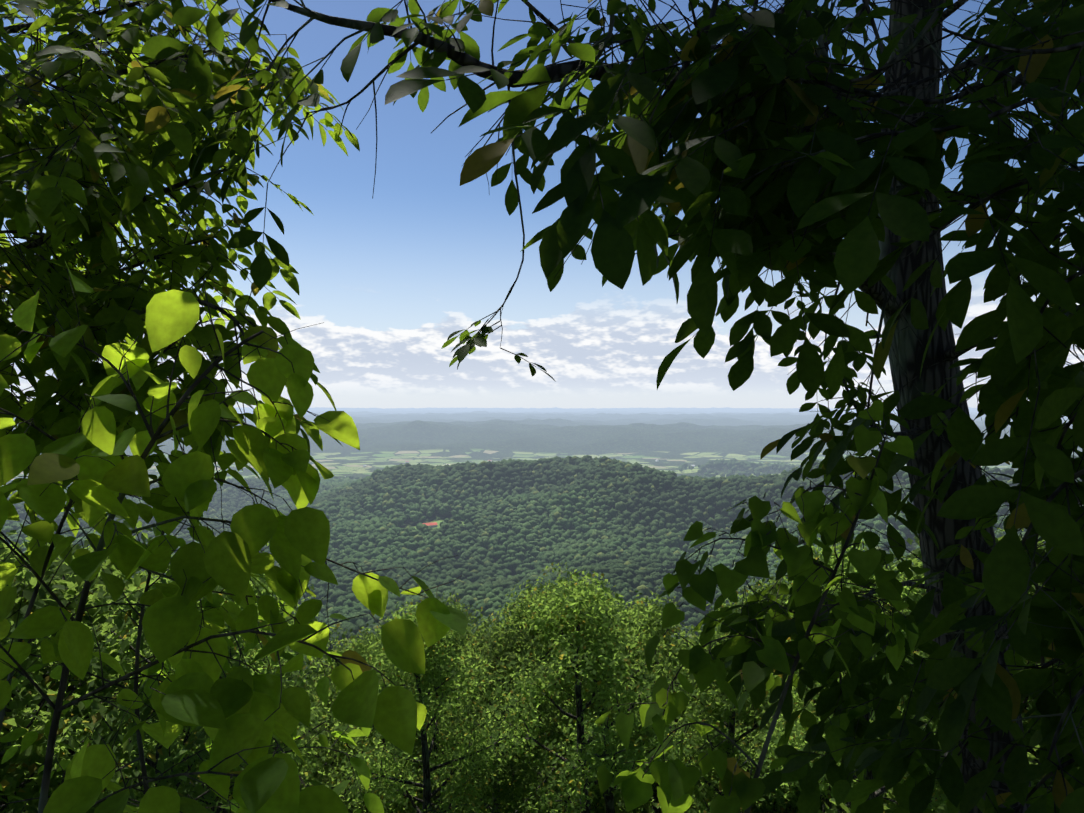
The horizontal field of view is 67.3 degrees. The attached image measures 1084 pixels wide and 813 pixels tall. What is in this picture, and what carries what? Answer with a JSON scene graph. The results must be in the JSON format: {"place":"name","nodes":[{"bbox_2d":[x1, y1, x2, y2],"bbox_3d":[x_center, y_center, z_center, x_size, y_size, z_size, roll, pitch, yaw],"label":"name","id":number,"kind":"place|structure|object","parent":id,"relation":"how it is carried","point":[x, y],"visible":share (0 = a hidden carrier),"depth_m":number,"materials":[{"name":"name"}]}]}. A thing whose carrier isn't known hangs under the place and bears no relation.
{"place":"outdoors","nodes":[
{"label":"outdoors","id":0,"kind":"place"},
{"bbox_2d":[0,407,1081,651],"bbox_3d":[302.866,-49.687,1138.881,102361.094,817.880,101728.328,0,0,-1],"label":"terrain","id":1,"kind":"structure","parent":0,"point":[670,439],"depth_m":6189.22,"materials":[{"name":"green plant"}]},
{"bbox_2d":[0,523,118,812],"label":"tree","id":2,"kind":"object","parent":1,"relation":"on","point":[16,707],"visible":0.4,"depth_m":21.55,"materials":[{"name":"green plant"}]},
{"bbox_2d":[2,544,128,805],"bbox_3d":[-26.506,17.419,38.728,12.621,22.688,15.679,0,0,30],"label":"tree","id":3,"kind":"object","parent":1,"relation":"on","point":[46,669],"depth_m":38.27,"materials":[{"name":"green plant"}]},
{"bbox_2d":[28,665,117,812],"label":"tree","id":4,"kind":"object","parent":1,"relation":"on","point":[49,709],"visible":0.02,"depth_m":36.75,"materials":[{"name":"green plant"}]},
{"bbox_2d":[0,533,146,812],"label":"tree","id":5,"kind":"object","parent":1,"relation":"on","point":[71,592],"visible":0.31,"depth_m":25.27,"materials":[{"name":"green plant"}]},
{"bbox_2d":[6,550,160,812],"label":"tree","id":6,"kind":"object","parent":1,"relation":"on","point":[71,580],"visible":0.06,"depth_m":30.17,"materials":[{"name":"green plant"}]},
{"bbox_2d":[34,516,164,789],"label":"tree","id":7,"kind":"object","parent":1,"relation":"on","point":[113,566],"depth_m":46.29,"materials":[{"name":"green plant"}]},
{"bbox_2d":[0,289,286,733],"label":"basswood sapling","id":8,"kind":"object","parent":1,"relation":"on","point":[162,502],"visible":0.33,"depth_m":2.39,"materials":[{"name":"green plant"}]},
{"bbox_2d":[46,564,257,812],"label":"tree","id":9,"kind":"object","parent":1,"relation":"on","point":[161,762],"visible":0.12,"depth_m":18.90,"materials":[{"name":"green plant"}]},
{"bbox_2d":[0,0,359,571],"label":"hickory tree","id":10,"kind":"object","parent":1,"relation":"on","point":[59,173],"visible":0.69,"depth_m":2.54,"materials":[{"name":"green plant"}]},
{"bbox_2d":[0,438,383,812],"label":"understory sapling","id":11,"kind":"object","parent":1,"relation":"on","point":[373,802],"visible":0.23,"depth_m":2.67,"materials":[{"name":"green plant"}]},
{"bbox_2d":[104,543,340,812],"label":"tree","id":12,"kind":"object","parent":1,"relation":"on","point":[262,592],"visible":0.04,"depth_m":30.84,"materials":[{"name":"green plant"}]},
{"bbox_2d":[91,554,354,812],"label":"tree","id":13,"kind":"object","parent":1,"relation":"on","point":[267,670],"visible":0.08,"depth_m":25.06,"materials":[{"name":"green plant"}]},
{"bbox_2d":[113,576,352,812],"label":"tree","id":14,"kind":"object","parent":1,"relation":"on","point":[319,759],"depth_m":34.32,"materials":[{"name":"green plant"}]},
{"bbox_2d":[0,259,466,812],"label":"basswood sapling","id":15,"kind":"object","parent":1,"relation":"on","point":[240,715],"visible":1,"depth_m":1.60,"materials":[{"name":"green plant"}]},
{"bbox_2d":[259,584,359,792],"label":"tree","id":16,"kind":"object","parent":1,"relation":"on","point":[334,630],"visible":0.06,"depth_m":51.25,"materials":[{"name":"green plant"}]},
{"bbox_2d":[285,622,388,806],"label":"tree","id":17,"kind":"object","parent":1,"relation":"on","point":[321,672],"visible":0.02,"depth_m":49.11,"materials":[{"name":"green plant"}]},
{"bbox_2d":[295,630,421,812],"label":"tree","id":18,"kind":"object","parent":1,"relation":"on","point":[325,764],"visible":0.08,"depth_m":40.57,"materials":[{"name":"green plant"}]},
{"bbox_2d":[307,628,462,812],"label":"tree","id":19,"kind":"object","parent":1,"relation":"on","point":[360,649],"visible":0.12,"depth_m":35.68,"materials":[{"name":"green plant"}]},
{"bbox_2d":[335,629,494,812],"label":"tree","id":20,"kind":"object","parent":1,"relation":"on","point":[350,783],"depth_m":38.72,"materials":[{"name":"green plant"}]},
{"bbox_2d":[367,602,468,793],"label":"tree","id":21,"kind":"object","parent":1,"relation":"on","point":[388,621],"depth_m":58.16,"materials":[{"name":"green plant"}]},
{"bbox_2d":[320,599,527,812],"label":"tree","id":22,"kind":"object","parent":1,"relation":"on","point":[423,699],"visible":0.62,"depth_m":18.20,"materials":[{"name":"green plant"}]},
{"bbox_2d":[365,631,483,812],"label":"tree","id":23,"kind":"object","parent":1,"relation":"on","point":[443,711],"depth_m":45.32,"materials":[{"name":"green plant"}]},
{"bbox_2d":[350,592,507,812],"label":"tree","id":24,"kind":"object","parent":1,"relation":"on","point":[436,747],"visible":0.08,"depth_m":30.77,"materials":[{"name":"green plant"}]},
{"bbox_2d":[422,522,437,527],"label":"building","id":25,"kind":"structure","parent":1,"relation":"on","point":[433,524],"depth_m":1709.74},
{"bbox_2d":[399,787,476,812],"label":"understory tree","id":26,"kind":"object","parent":1,"relation":"on","point":[449,801],"visible":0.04,"depth_m":38.19,"materials":[{"name":"green plant"}]},
{"bbox_2d":[431,603,514,811],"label":"tree","id":27,"kind":"object","parent":1,"relation":"on","point":[481,628],"visible":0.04,"depth_m":51.23,"materials":[{"name":"green plant"}]},
{"bbox_2d":[469,774,526,812],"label":"understory tree","id":28,"kind":"object","parent":1,"relation":"on","point":[506,808],"visible":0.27,"depth_m":39.52,"materials":[{"name":"green plant"}]},
{"bbox_2d":[412,606,594,812],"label":"tree","id":29,"kind":"object","parent":1,"relation":"on","point":[494,651],"visible":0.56,"depth_m":26.42,"materials":[{"name":"green plant"}]},
{"bbox_2d":[482,758,594,812],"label":"understory tree","id":30,"kind":"object","parent":1,"relation":"on","point":[527,811],"depth_m":46.29,"materials":[{"name":"green plant"}]},
{"bbox_2d":[481,575,600,812],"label":"tree","id":31,"kind":"object","parent":1,"relation":"on","point":[525,602],"visible":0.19,"depth_m":34.42,"materials":[{"name":"green plant"}]},
{"bbox_2d":[1,454,1082,683],"bbox_3d":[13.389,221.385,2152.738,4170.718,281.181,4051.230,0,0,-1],"label":"forest canopy","id":32,"kind":"object","parent":1,"relation":"on","point":[644,563],"visible":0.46,"depth_m":1611.51,"materials":[{"name":"green plant"}]},
{"bbox_2d":[483,595,613,811],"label":"tree","id":33,"kind":"object","parent":1,"relation":"on","point":[551,694],"depth_m":47.91,"materials":[{"name":"green plant"}]},
{"bbox_2d":[468,573,639,811],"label":"tree","id":34,"kind":"object","parent":1,"relation":"on","point":[549,656],"visible":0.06,"depth_m":40.23,"materials":[{"name":"green plant"}]},
{"bbox_2d":[509,750,624,812],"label":"understory tree","id":35,"kind":"object","parent":1,"relation":"on","point":[600,810],"visible":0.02,"depth_m":43.09,"materials":[{"name":"green plant"}]},
{"bbox_2d":[466,569,689,812],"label":"tree","id":36,"kind":"object","parent":1,"relation":"on","point":[580,644],"visible":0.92,"depth_m":19.89,"materials":[{"name":"green plant"}]},
{"bbox_2d":[75,0,1083,812],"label":"hickory tree","id":37,"kind":"object","parent":1,"relation":"on","point":[779,140],"visible":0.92,"depth_m":2.25,"materials":[{"name":"green plant"}]},
{"bbox_2d":[521,562,644,812],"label":"tree","id":38,"kind":"object","parent":1,"relation":"on","point":[547,566],"depth_m":52.20,"materials":[{"name":"green plant"}]},
{"bbox_2d":[526,571,687,812],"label":"tree","id":39,"kind":"object","parent":1,"relation":"on","point":[609,800],"visible":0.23,"depth_m":33.06,"materials":[{"name":"green plant"}]},
{"bbox_2d":[595,801,628,812],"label":"understory tree","id":40,"kind":"object","parent":1,"relation":"on","point":[622,810],"visible":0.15,"depth_m":51.08,"materials":[{"name":"green plant"}]},
{"bbox_2d":[620,804,645,812],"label":"tree","id":41,"kind":"object","parent":1,"relation":"on","point":[635,810],"visible":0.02,"depth_m":70.83,"materials":[{"name":"green plant"}]},
{"bbox_2d":[597,683,683,812],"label":"tree","id":42,"kind":"object","parent":1,"relation":"on","point":[623,800],"depth_m":56.83,"materials":[{"name":"green plant"}]},
{"bbox_2d":[582,587,722,812],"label":"tree","id":43,"kind":"object","parent":1,"relation":"on","point":[654,613],"visible":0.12,"depth_m":37.61,"materials":[{"name":"green plant"}]},
{"bbox_2d":[587,590,736,812],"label":"tree","id":44,"kind":"object","parent":1,"relation":"on","point":[678,628],"visible":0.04,"depth_m":46.44,"materials":[{"name":"green plant"}]},
{"bbox_2d":[632,635,718,812],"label":"tree","id":45,"kind":"object","parent":1,"relation":"on","point":[647,804],"visible":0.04,"depth_m":52.42,"materials":[{"name":"green plant"}]},
{"bbox_2d":[685,794,718,812],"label":"understory tree","id":46,"kind":"object","parent":1,"relation":"on","point":[691,806],"visible":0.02,"depth_m":56.07,"materials":[{"name":"green plant"}]},
{"bbox_2d":[634,603,819,812],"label":"tree","id":47,"kind":"object","parent":1,"relation":"on","point":[697,741],"visible":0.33,"depth_m":25.66,"materials":[{"name":"green plant"}]},
{"bbox_2d":[655,589,820,812],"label":"tree","id":48,"kind":"object","parent":1,"relation":"on","point":[741,727],"visible":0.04,"depth_m":37.68,"materials":[{"name":"green plant"}]},
{"bbox_2d":[595,400,918,812],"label":"redbud sapling","id":49,"kind":"object","parent":1,"relation":"on","point":[676,780],"visible":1,"depth_m":1.41,"materials":[{"name":"green plant"}]},
{"bbox_2d":[702,731,831,812],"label":"understory tree","id":50,"kind":"object","parent":1,"relation":"on","point":[763,805],"visible":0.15,"depth_m":36.45,"materials":[{"name":"green plant"}]},
{"bbox_2d":[711,556,830,787],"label":"tree","id":51,"kind":"object","parent":1,"relation":"on","point":[761,584],"visible":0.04,"depth_m":44.23,"materials":[{"name":"green plant"}]},
{"bbox_2d":[710,705,833,807],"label":"tree","id":52,"kind":"object","parent":1,"relation":"on","point":[750,739],"depth_m":49.88,"materials":[{"name":"green plant"}]},
{"bbox_2d":[756,794,822,812],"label":"understory tree","id":53,"kind":"object","parent":1,"relation":"on","point":[772,802],"visible":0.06,"depth_m":39.37,"materials":[{"name":"green plant"}]},
{"bbox_2d":[727,533,927,812],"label":"tree","id":54,"kind":"object","parent":1,"relation":"on","point":[815,554],"visible":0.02,"depth_m":34.22,"materials":[{"name":"green plant"}]},
{"bbox_2d":[737,545,939,812],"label":"tree","id":55,"kind":"object","parent":1,"relation":"on","point":[825,798],"depth_m":29.84,"materials":[{"name":"green plant"}]},
{"bbox_2d":[797,554,940,812],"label":"tree","id":56,"kind":"object","parent":1,"relation":"on","point":[839,807],"depth_m":39.60,"materials":[{"name":"green plant"}]},
{"bbox_2d":[738,540,1039,812],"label":"tree","id":57,"kind":"object","parent":1,"relation":"on","point":[800,731],"visible":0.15,"depth_m":18.80,"materials":[{"name":"green plant"}]},
{"bbox_2d":[770,468,1081,812],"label":"understory sapling","id":58,"kind":"object","parent":1,"relation":"on","point":[834,733],"visible":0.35,"depth_m":3.23,"materials":[{"name":"green plant"}]},
{"bbox_2d":[818,518,1073,812],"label":"shrub","id":59,"kind":"object","parent":1,"relation":"on","point":[889,792],"visible":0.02,"depth_m":25.11,"materials":[{"name":"green plant"}]},
{"bbox_2d":[888,546,1062,804],"bbox_3d":[18.441,13.815,34.260,11.604,17.543,9.597,0,0,-25],"label":"tree","id":60,"kind":"object","parent":1,"relation":"on","point":[915,598],"depth_m":35.04,"materials":[{"name":"green plant"}]},
{"bbox_2d":[932,528,1083,812],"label":"shrub","id":61,"kind":"object","parent":1,"relation":"on","point":[1032,751],"depth_m":21.85,"materials":[{"name":"green plant"}]},
{"bbox_2d":[0,0,1083,408],"label":"sky","id":62,"kind":"structure","parent":0,"point":[387,278],"materials":[{"name":"blue"}]}
]}

